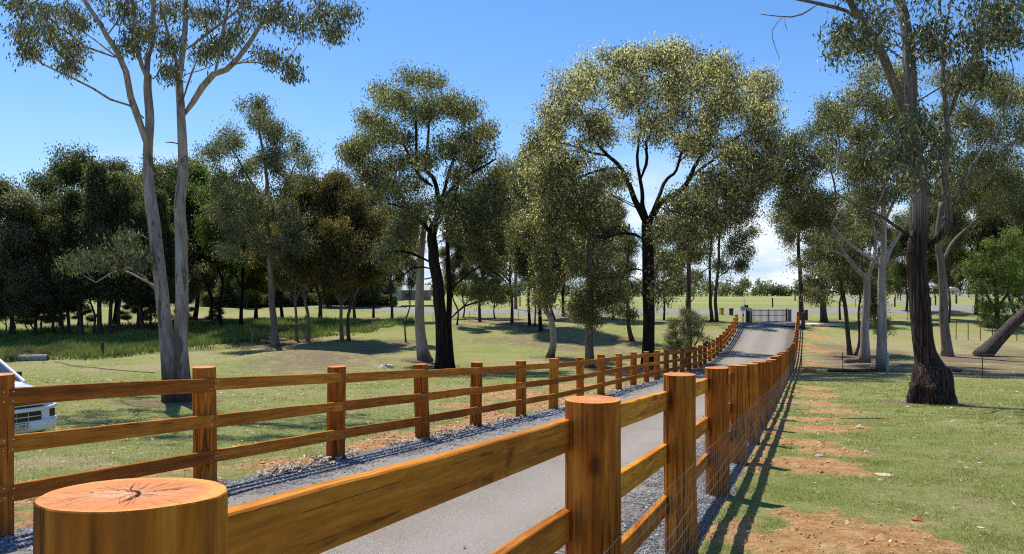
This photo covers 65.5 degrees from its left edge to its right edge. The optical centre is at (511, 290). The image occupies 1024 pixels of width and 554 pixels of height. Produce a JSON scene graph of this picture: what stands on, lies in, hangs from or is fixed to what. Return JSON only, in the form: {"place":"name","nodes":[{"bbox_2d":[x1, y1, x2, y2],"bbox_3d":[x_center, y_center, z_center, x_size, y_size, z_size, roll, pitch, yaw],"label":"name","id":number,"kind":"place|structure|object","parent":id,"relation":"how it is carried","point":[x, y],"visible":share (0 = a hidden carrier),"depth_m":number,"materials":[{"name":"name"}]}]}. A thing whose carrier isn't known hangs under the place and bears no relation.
{"place":"outdoors","nodes":[
{"label":"outdoors","id":0,"kind":"place"},
{"bbox_2d":[12,348,711,502],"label":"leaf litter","id":1,"kind":"object","parent":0,"point":[152,438],"visible":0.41,"depth_m":20.85,"materials":[{"name":"brown plant"}]},
{"bbox_2d":[0,322,799,553],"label":"driveway","id":2,"kind":"structure","parent":0,"point":[491,517],"depth_m":7.64,"materials":[{"name":"grey asphalt"}]},
{"bbox_2d":[0,372,701,551],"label":"loose gravel","id":3,"kind":"structure","parent":2,"relation":"on","point":[376,452],"depth_m":10.81,"materials":[{"name":"grey gravel"}]},
{"bbox_2d":[463,415,760,553],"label":"loose gravel","id":4,"kind":"structure","parent":2,"relation":"on","point":[699,504],"depth_m":6.97,"materials":[{"name":"grey gravel"}]},
{"bbox_2d":[0,292,1023,553],"bbox_3d":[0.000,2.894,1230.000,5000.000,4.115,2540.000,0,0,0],"label":"ground","id":5,"kind":"structure","parent":0,"point":[498,340],"depth_m":21.44,"materials":[{"name":"green plant"}]},
{"bbox_2d":[0,250,50,337],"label":"gum tree","id":6,"kind":"object","parent":5,"relation":"on","point":[7,297],"visible":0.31,"depth_m":62.88,"materials":[{"name":"green plant"}]},
{"bbox_2d":[0,174,52,310],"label":"gum tree","id":7,"kind":"object","parent":5,"relation":"on","point":[18,200],"visible":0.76,"depth_m":63.11,"materials":[{"name":"green plant"}]},
{"bbox_2d":[0,170,52,335],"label":"gum tree","id":8,"kind":"object","parent":5,"relation":"on","point":[11,323],"visible":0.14,"depth_m":64.77,"materials":[{"name":"green plant"}]},
{"bbox_2d":[0,359,56,434],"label":"parked car","id":9,"kind":"object","parent":5,"relation":"on","point":[34,418],"visible":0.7,"depth_m":14.91,"materials":[{"name":"white paint"}]},
{"bbox_2d":[17,354,47,360],"bbox_3d":[-31.307,4.424,52.050,1.700,0.500,0.500,0,0,-14],"label":"culvert pipe","id":10,"kind":"object","parent":5,"relation":"on","point":[38,357],"visible":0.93,"depth_m":51.90,"materials":[{"name":"concrete"}]},
{"bbox_2d":[1,275,64,336],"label":"gum tree","id":11,"kind":"object","parent":5,"relation":"on","point":[26,312],"visible":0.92,"depth_m":63.74,"materials":[{"name":"green plant"}]},
{"bbox_2d":[24,210,66,335],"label":"gum tree","id":12,"kind":"object","parent":5,"relation":"on","point":[41,251],"visible":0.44,"depth_m":64.67,"materials":[{"name":"green plant"}]},
{"bbox_2d":[12,190,79,334],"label":"gum tree","id":13,"kind":"object","parent":5,"relation":"on","point":[53,224],"visible":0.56,"depth_m":64.41,"materials":[{"name":"green plant"}]},
{"bbox_2d":[46,236,88,335],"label":"gum tree","id":14,"kind":"object","parent":5,"relation":"on","point":[68,307],"visible":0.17,"depth_m":66.67,"materials":[{"name":"green plant"}]},
{"bbox_2d":[46,183,98,335],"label":"gum tree","id":15,"kind":"object","parent":5,"relation":"on","point":[76,291],"visible":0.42,"depth_m":64.92,"materials":[{"name":"green plant"}]},
{"bbox_2d":[17,139,136,324],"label":"gum tree","id":16,"kind":"object","parent":5,"relation":"on","point":[67,172],"visible":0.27,"depth_m":71.09,"materials":[{"name":"green plant"}]},
{"bbox_2d":[70,305,102,326],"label":"shrub","id":17,"kind":"object","parent":5,"relation":"on","point":[88,311],"visible":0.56,"depth_m":70.46,"materials":[{"name":"green plant"}]},
{"bbox_2d":[66,153,134,333],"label":"gum tree","id":18,"kind":"object","parent":5,"relation":"on","point":[95,173],"visible":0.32,"depth_m":65.49,"materials":[{"name":"green plant"}]},
{"bbox_2d":[59,170,148,332],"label":"gum tree","id":19,"kind":"object","parent":5,"relation":"on","point":[115,196],"visible":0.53,"depth_m":65.42,"materials":[{"name":"green plant"}]},
{"bbox_2d":[75,156,139,323],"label":"gum tree","id":20,"kind":"object","parent":5,"relation":"on","point":[114,165],"visible":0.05,"depth_m":73.56,"materials":[{"name":"green plant"}]},
{"bbox_2d":[92,169,139,335],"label":"gum tree","id":21,"kind":"object","parent":5,"relation":"on","point":[100,297],"visible":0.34,"depth_m":65.99,"materials":[{"name":"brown plant"}]},
{"bbox_2d":[115,303,142,324],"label":"shrub","id":22,"kind":"object","parent":5,"relation":"on","point":[125,315],"visible":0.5,"depth_m":70.75,"materials":[{"name":"green plant"}]},
{"bbox_2d":[119,200,152,330],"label":"gum tree","id":23,"kind":"object","parent":5,"relation":"on","point":[135,295],"visible":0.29,"depth_m":66.53,"materials":[{"name":"green plant"}]},
{"bbox_2d":[122,200,155,329],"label":"gum tree","id":24,"kind":"object","parent":5,"relation":"on","point":[137,326],"visible":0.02,"depth_m":68.48,"materials":[{"name":"green plant"}]},
{"bbox_2d":[134,298,157,329],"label":"shrub","id":25,"kind":"object","parent":5,"relation":"on","point":[148,311],"visible":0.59,"depth_m":68.00,"materials":[{"name":"green plant"}]},
{"bbox_2d":[111,164,198,228],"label":"gum tree","id":26,"kind":"object","parent":5,"relation":"on","point":[139,198],"visible":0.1,"depth_m":72.13,"materials":[{"name":"green plant"}]},
{"bbox_2d":[137,186,193,333],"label":"gum tree","id":27,"kind":"object","parent":5,"relation":"on","point":[168,234],"visible":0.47,"depth_m":66.16,"materials":[{"name":"green plant"}]},
{"bbox_2d":[135,153,208,269],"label":"gum tree","id":28,"kind":"object","parent":5,"relation":"on","point":[165,181],"visible":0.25,"depth_m":73.79,"materials":[{"name":"green plant"}]},
{"bbox_2d":[133,153,228,319],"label":"gum tree","id":29,"kind":"object","parent":5,"relation":"on","point":[194,177],"visible":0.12,"depth_m":76.21,"materials":[{"name":"green plant"}]},
{"bbox_2d":[0,0,367,402],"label":"gum tree","id":30,"kind":"object","parent":5,"relation":"on","point":[174,356],"visible":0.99,"depth_m":22.52,"materials":[{"name":"green plant"}]},
{"bbox_2d":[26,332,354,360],"bbox_3d":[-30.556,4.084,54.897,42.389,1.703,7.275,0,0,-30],"label":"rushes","id":31,"kind":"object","parent":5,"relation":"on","point":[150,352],"visible":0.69,"depth_m":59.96,"materials":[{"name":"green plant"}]},
{"bbox_2d":[168,216,220,302],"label":"gum tree","id":32,"kind":"object","parent":5,"relation":"on","point":[200,271],"visible":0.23,"depth_m":70.53,"materials":[{"name":"green plant"}]},
{"bbox_2d":[167,206,223,317],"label":"gum tree","id":33,"kind":"object","parent":5,"relation":"on","point":[207,285],"depth_m":80.46,"materials":[{"name":"green plant"}]},
{"bbox_2d":[0,315,414,361],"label":"tall grass","id":34,"kind":"structure","parent":5,"relation":"on","point":[226,333],"depth_m":66.04,"materials":[{"name":"green plant"}]},
{"bbox_2d":[203,305,226,324],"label":"shrub","id":35,"kind":"object","parent":5,"relation":"on","point":[213,313],"visible":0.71,"depth_m":71.98,"materials":[{"name":"green plant"}]},
{"bbox_2d":[187,170,252,327],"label":"gum tree","id":36,"kind":"object","parent":5,"relation":"on","point":[208,232],"visible":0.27,"depth_m":69.06,"materials":[{"name":"green plant"}]},
{"bbox_2d":[212,269,235,302],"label":"conifer tree","id":37,"kind":"object","parent":5,"relation":"on","point":[228,287],"visible":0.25,"depth_m":101.40,"materials":[{"name":"green plant"}]},
{"bbox_2d":[193,177,288,326],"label":"gum tree","id":38,"kind":"object","parent":5,"relation":"on","point":[259,272],"visible":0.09,"depth_m":72.83,"materials":[{"name":"green plant"}]},
{"bbox_2d":[229,273,264,307],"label":"conifer tree","id":39,"kind":"object","parent":5,"relation":"on","point":[250,302],"visible":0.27,"depth_m":99.73,"materials":[{"name":"green plant"}]},
{"bbox_2d":[190,91,325,346],"bbox_3d":[-19.468,-5.435,60.375,9.090,19.584,11.699,0,0,-37],"label":"gum tree","id":40,"kind":"object","parent":5,"relation":"on","point":[256,208],"visible":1,"depth_m":58.08,"materials":[{"name":"green plant"}]},
{"bbox_2d":[233,220,291,318],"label":"gum tree","id":41,"kind":"object","parent":5,"relation":"on","point":[260,285],"visible":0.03,"depth_m":82.47,"materials":[{"name":"green plant"}]},
{"bbox_2d":[245,187,316,340],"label":"gum tree","id":42,"kind":"object","parent":5,"relation":"on","point":[279,280],"visible":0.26,"depth_m":64.51,"materials":[{"name":"green plant"}]},
{"bbox_2d":[255,165,327,340],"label":"gum tree","id":43,"kind":"object","parent":5,"relation":"on","point":[286,265],"visible":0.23,"depth_m":63.95,"materials":[{"name":"green plant"}]},
{"bbox_2d":[199,291,397,307],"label":"hedge","id":44,"kind":"object","parent":5,"relation":"on","point":[227,300],"visible":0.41,"depth_m":102.03,"materials":[{"name":"green plant"}]},
{"bbox_2d":[312,286,343,306],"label":"conifer tree","id":45,"kind":"object","parent":5,"relation":"on","point":[329,300],"visible":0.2,"depth_m":98.43,"materials":[{"name":"green plant"}]},
{"bbox_2d":[14,382,648,511],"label":"leaf litter","id":46,"kind":"object","parent":5,"relation":"on","point":[292,467],"visible":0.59,"depth_m":10.95,"materials":[{"name":"plant"}]},
{"bbox_2d":[303,164,378,339],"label":"gum tree","id":47,"kind":"object","parent":5,"relation":"on","point":[331,182],"visible":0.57,"depth_m":63.33,"materials":[{"name":"green plant"}]},
{"bbox_2d":[306,177,392,340],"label":"gum tree","id":48,"kind":"object","parent":5,"relation":"on","point":[337,230],"visible":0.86,"depth_m":61.88,"materials":[{"name":"green plant"}]},
{"bbox_2d":[334,280,380,306],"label":"conifer tree","id":49,"kind":"object","parent":5,"relation":"on","point":[361,298],"visible":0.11,"depth_m":98.48,"materials":[{"name":"green plant"}]},
{"bbox_2d":[0,315,737,537],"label":"timber fence","id":50,"kind":"object","parent":5,"relation":"on","point":[205,421],"visible":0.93,"depth_m":8.72,"materials":[{"name":"brown wood"}]},
{"bbox_2d":[362,187,386,317],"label":"gum tree","id":51,"kind":"object","parent":5,"relation":"on","point":[372,203],"visible":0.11,"depth_m":81.72,"materials":[{"name":"green plant"}]},
{"bbox_2d":[361,278,389,306],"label":"conifer tree","id":52,"kind":"object","parent":5,"relation":"on","point":[377,292],"visible":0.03,"depth_m":102.09,"materials":[{"name":"green plant"}]},
{"bbox_2d":[369,197,414,319],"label":"gum tree","id":53,"kind":"object","parent":5,"relation":"on","point":[383,206],"visible":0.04,"depth_m":79.77,"materials":[{"name":"green plant"}]},
{"bbox_2d":[390,230,427,341],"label":"gum tree","id":54,"kind":"object","parent":5,"relation":"on","point":[411,283],"visible":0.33,"depth_m":63.35,"materials":[{"name":"green plant"}]},
{"bbox_2d":[376,193,442,361],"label":"gum tree","id":55,"kind":"object","parent":5,"relation":"on","point":[423,352],"visible":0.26,"depth_m":48.24,"materials":[{"name":"grey plant"}]},
{"bbox_2d":[33,312,799,553],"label":"timber fence","id":56,"kind":"object","parent":5,"relation":"on","point":[159,516],"visible":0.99,"depth_m":2.63,"materials":[{"name":"brown wood"}]},
{"bbox_2d":[401,285,431,300],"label":"farm shed","id":57,"kind":"structure","parent":5,"relation":"on","point":[427,292],"depth_m":197.00,"materials":[{"name":"grey metal"}]},
{"bbox_2d":[326,58,526,368],"bbox_3d":[-4.583,-4.500,44.060,11.207,17.939,9.523,0,0,0],"label":"gum tree","id":58,"kind":"object","parent":5,"relation":"on","point":[354,151],"visible":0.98,"depth_m":42.36,"materials":[{"name":"green plant"}]},
{"bbox_2d":[438,231,472,324],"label":"gum tree","id":59,"kind":"object","parent":5,"relation":"on","point":[456,262],"visible":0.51,"depth_m":73.10,"materials":[{"name":"green plant"}]},
{"bbox_2d":[440,253,480,316],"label":"gum tree","id":60,"kind":"object","parent":5,"relation":"on","point":[460,291],"visible":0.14,"depth_m":84.06,"materials":[{"name":"green plant"}]},
{"bbox_2d":[437,162,522,367],"bbox_3d":[-1.853,-1.449,44.590,5.027,11.939,4.930,0,0,0],"label":"gum tree","id":61,"kind":"object","parent":5,"relation":"on","point":[481,292],"visible":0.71,"depth_m":43.81,"materials":[{"name":"green plant"}]},
{"bbox_2d":[450,170,509,321],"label":"gum tree","id":62,"kind":"object","parent":5,"relation":"on","point":[479,306],"visible":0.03,"depth_m":76.14,"materials":[{"name":"green plant"}]},
{"bbox_2d":[14,391,954,553],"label":"soil crumbs","id":63,"kind":"object","parent":5,"relation":"on","point":[881,537],"visible":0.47,"depth_m":9.90,"materials":[{"name":"brown soil"}]},
{"bbox_2d":[464,272,515,317],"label":"gum tree","id":64,"kind":"object","parent":5,"relation":"on","point":[470,277],"visible":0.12,"depth_m":81.66,"materials":[{"name":"green plant"}]},
{"bbox_2d":[473,147,520,322],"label":"gum tree","id":65,"kind":"object","parent":5,"relation":"on","point":[502,251],"visible":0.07,"depth_m":75.22,"materials":[{"name":"green plant"}]},
{"bbox_2d":[505,145,536,325],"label":"gum tree","id":66,"kind":"object","parent":5,"relation":"on","point":[528,308],"visible":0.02,"depth_m":73.41,"materials":[{"name":"green plant"}]},
{"bbox_2d":[500,158,578,330],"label":"gum tree","id":67,"kind":"object","parent":5,"relation":"on","point":[521,260],"visible":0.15,"depth_m":68.79,"materials":[{"name":"green plant"}]},
{"bbox_2d":[500,141,586,357],"bbox_3d":[2.166,-2.979,54.597,6.176,15.520,6.182,0,0,0],"label":"gum tree","id":68,"kind":"object","parent":5,"relation":"on","point":[543,283],"visible":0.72,"depth_m":53.27,"materials":[{"name":"green plant"}]},
{"bbox_2d":[554,177,636,367],"bbox_3d":[4.926,-1.036,46.646,4.914,11.391,5.530,0,0,0],"label":"gum tree","id":69,"kind":"object","parent":5,"relation":"on","point":[580,305],"visible":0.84,"depth_m":45.71,"materials":[{"name":"green plant"}]},
{"bbox_2d":[574,167,624,266],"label":"gum tree","id":70,"kind":"object","parent":5,"relation":"on","point":[604,232],"visible":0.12,"depth_m":79.94,"materials":[{"name":"green plant"}]},
{"bbox_2d":[576,201,640,319],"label":"gum tree","id":71,"kind":"object","parent":5,"relation":"on","point":[616,230],"visible":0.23,"depth_m":80.17,"materials":[{"name":"green plant"}]},
{"bbox_2d":[602,224,642,340],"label":"gum tree","id":72,"kind":"object","parent":5,"relation":"on","point":[629,313],"visible":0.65,"depth_m":64.28,"materials":[{"name":"green plant"}]},
{"bbox_2d":[512,32,795,368],"bbox_3d":[8.697,-5.878,45.204,17.382,20.830,14.190,0,0,0],"label":"gum tree","id":73,"kind":"object","parent":5,"relation":"on","point":[751,179],"visible":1,"depth_m":41.23,"materials":[{"name":"green plant"}]},
{"bbox_2d":[640,212,685,319],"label":"gum tree","id":74,"kind":"object","parent":5,"relation":"on","point":[657,215],"visible":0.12,"depth_m":81.22,"materials":[{"name":"green plant"}]},
{"bbox_2d":[655,306,713,364],"bbox_3d":[10.518,2.662,48.056,3.111,3.901,3.715,0,0,22],"label":"bush","id":75,"kind":"object","parent":5,"relation":"on","point":[688,333],"visible":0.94,"depth_m":47.41,"materials":[{"name":"green plant"}]},
{"bbox_2d":[663,176,715,347],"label":"gum tree","id":76,"kind":"object","parent":5,"relation":"on","point":[693,256],"visible":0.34,"depth_m":58.50,"materials":[{"name":"green plant"}]},
{"bbox_2d":[664,190,726,321],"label":"gum tree","id":77,"kind":"object","parent":5,"relation":"on","point":[696,273],"visible":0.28,"depth_m":77.17,"materials":[{"name":"green plant"}]},
{"bbox_2d":[394,274,1022,296],"bbox_3d":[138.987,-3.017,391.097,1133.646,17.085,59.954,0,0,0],"label":"woodland","id":78,"kind":"object","parent":5,"relation":"on","point":[760,289],"visible":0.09,"depth_m":405.85,"materials":[{"name":"green plant"}]},
{"bbox_2d":[706,194,767,321],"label":"gum tree","id":79,"kind":"object","parent":5,"relation":"on","point":[741,264],"visible":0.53,"depth_m":76.11,"materials":[{"name":"green plant"}]},
{"bbox_2d":[738,312,800,326],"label":"driveway apron","id":80,"kind":"object","parent":5,"relation":"on","point":[793,318],"visible":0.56,"depth_m":79.62,"materials":[{"name":"concrete"}]},
{"bbox_2d":[761,155,826,319],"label":"gum tree","id":81,"kind":"object","parent":5,"relation":"on","point":[789,239],"visible":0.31,"depth_m":78.10,"materials":[{"name":"green plant"}]},
{"bbox_2d":[766,91,879,362],"bbox_3d":[18.840,-3.894,48.200,8.632,16.752,7.418,0,0,0],"label":"gum tree","id":82,"kind":"object","parent":5,"relation":"on","point":[797,218],"visible":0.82,"depth_m":46.47,"materials":[{"name":"green plant"}]},
{"bbox_2d":[794,205,860,321],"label":"gum tree","id":83,"kind":"object","parent":5,"relation":"on","point":[823,316],"visible":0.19,"depth_m":75.56,"materials":[{"name":"green plant"}]},
{"bbox_2d":[798,224,872,354],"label":"gum tree","id":84,"kind":"object","parent":5,"relation":"on","point":[834,270],"visible":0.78,"depth_m":54.70,"materials":[{"name":"green plant"}]},
{"bbox_2d":[815,205,872,319],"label":"gum tree","id":85,"kind":"object","parent":5,"relation":"on","point":[863,248],"visible":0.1,"depth_m":79.74,"materials":[{"name":"green plant"}]},
{"bbox_2d":[837,253,897,354],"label":"gum tree","id":86,"kind":"object","parent":5,"relation":"on","point":[857,281],"visible":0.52,"depth_m":54.70,"materials":[{"name":"green plant"}]},
{"bbox_2d":[839,210,904,319],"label":"gum tree","id":87,"kind":"object","parent":5,"relation":"on","point":[877,226],"visible":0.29,"depth_m":77.29,"materials":[{"name":"green plant"}]},
{"bbox_2d":[729,350,1023,552],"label":"leaf litter","id":88,"kind":"object","parent":5,"relation":"on","point":[890,540],"visible":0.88,"depth_m":11.79,"materials":[{"name":"brown plant"}]},
{"bbox_2d":[827,53,956,371],"bbox_3d":[19.520,-4.182,41.396,6.793,17.028,6.024,0,0,0],"label":"gum tree","id":89,"kind":"object","parent":5,"relation":"on","point":[882,108],"visible":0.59,"depth_m":40.43,"materials":[{"name":"green plant"}]},
{"bbox_2d":[761,0,1023,405],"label":"gum tree","id":90,"kind":"object","parent":5,"relation":"on","point":[932,380],"visible":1,"depth_m":20.91,"materials":[{"name":"green leaves"},{"name":"dark grey brown bark"}]},
{"bbox_2d":[886,207,928,310],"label":"gum tree","id":91,"kind":"object","parent":5,"relation":"on","point":[896,217],"visible":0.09,"depth_m":94.49,"materials":[{"name":"green plant"}]},
{"bbox_2d":[801,351,1023,377],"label":"wire fence","id":92,"kind":"object","parent":5,"relation":"on","point":[887,357],"visible":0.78,"depth_m":38.19,"materials":[{"name":"metal"}]},
{"bbox_2d":[887,200,955,285],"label":"gum tree","id":93,"kind":"object","parent":5,"relation":"on","point":[897,269],"visible":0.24,"depth_m":82.09,"materials":[{"name":"green plant"}]},
{"bbox_2d":[928,184,971,322],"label":"gum tree","id":94,"kind":"object","parent":5,"relation":"on","point":[956,225],"visible":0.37,"depth_m":75.45,"materials":[{"name":"green plant"}]},
{"bbox_2d":[950,250,970,295],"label":"gum tree","id":95,"kind":"object","parent":5,"relation":"on","point":[956,274],"visible":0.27,"depth_m":238.71,"materials":[{"name":"green plant"}]},
{"bbox_2d":[919,51,1023,356],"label":"gum tree","id":96,"kind":"object","parent":5,"relation":"on","point":[1009,180],"visible":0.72,"depth_m":52.77,"materials":[{"name":"green plant"}]},
{"bbox_2d":[948,163,1011,314],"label":"gum tree","id":97,"kind":"object","parent":5,"relation":"on","point":[977,229],"visible":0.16,"depth_m":87.67,"materials":[{"name":"green plant"}]},
{"bbox_2d":[954,225,1023,329],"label":"wattle tree","id":98,"kind":"object","parent":5,"relation":"on","point":[984,281],"visible":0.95,"depth_m":70.63,"materials":[{"name":"green plant"}]},
{"bbox_2d":[972,185,1023,356],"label":"gum tree","id":99,"kind":"object","parent":5,"relation":"on","point":[998,339],"visible":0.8,"depth_m":54.36,"materials":[{"name":"grey plant"}]},
{"bbox_2d":[975,179,1023,314],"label":"gum tree","id":100,"kind":"object","parent":5,"relation":"on","point":[996,234],"visible":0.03,"depth_m":88.19,"materials":[{"name":"green plant"}]},
{"bbox_2d":[1002,187,1023,269],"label":"gum tree","id":101,"kind":"object","parent":5,"relation":"on","point":[1016,253],"visible":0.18,"depth_m":79.40,"materials":[{"name":"green plant"}]},
{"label":"gate post","id":102,"kind":"object","parent":5,"relation":"on","visible":0},
{"bbox_2d":[752,309,785,321],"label":"entrance gate","id":103,"kind":"structure","parent":102,"relation":"attached to","point":[768,315],"depth_m":75.78,"materials":[{"name":"black metal"}]},
{"bbox_2d":[0,0,1023,291],"label":"sky","id":104,"kind":"structure","parent":0,"point":[495,48],"materials":[{"name":"blue"}]},
{"bbox_2d":[85,303,1019,314],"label":"road","id":105,"kind":"structure","parent":0,"point":[698,311],"depth_m":93.27,"materials":[{"name":"grey asphalt"}]},
{"bbox_2d":[694,377,1023,553],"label":"lawn grass","id":106,"kind":"structure","parent":0,"point":[985,480],"depth_m":10.25,"materials":[{"name":"green plant"}]},
{"bbox_2d":[832,296,1021,307],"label":"side road","id":107,"kind":"structure","parent":0,"point":[851,300],"depth_m":153.17,"materials":[{"name":"grey asphalt"}]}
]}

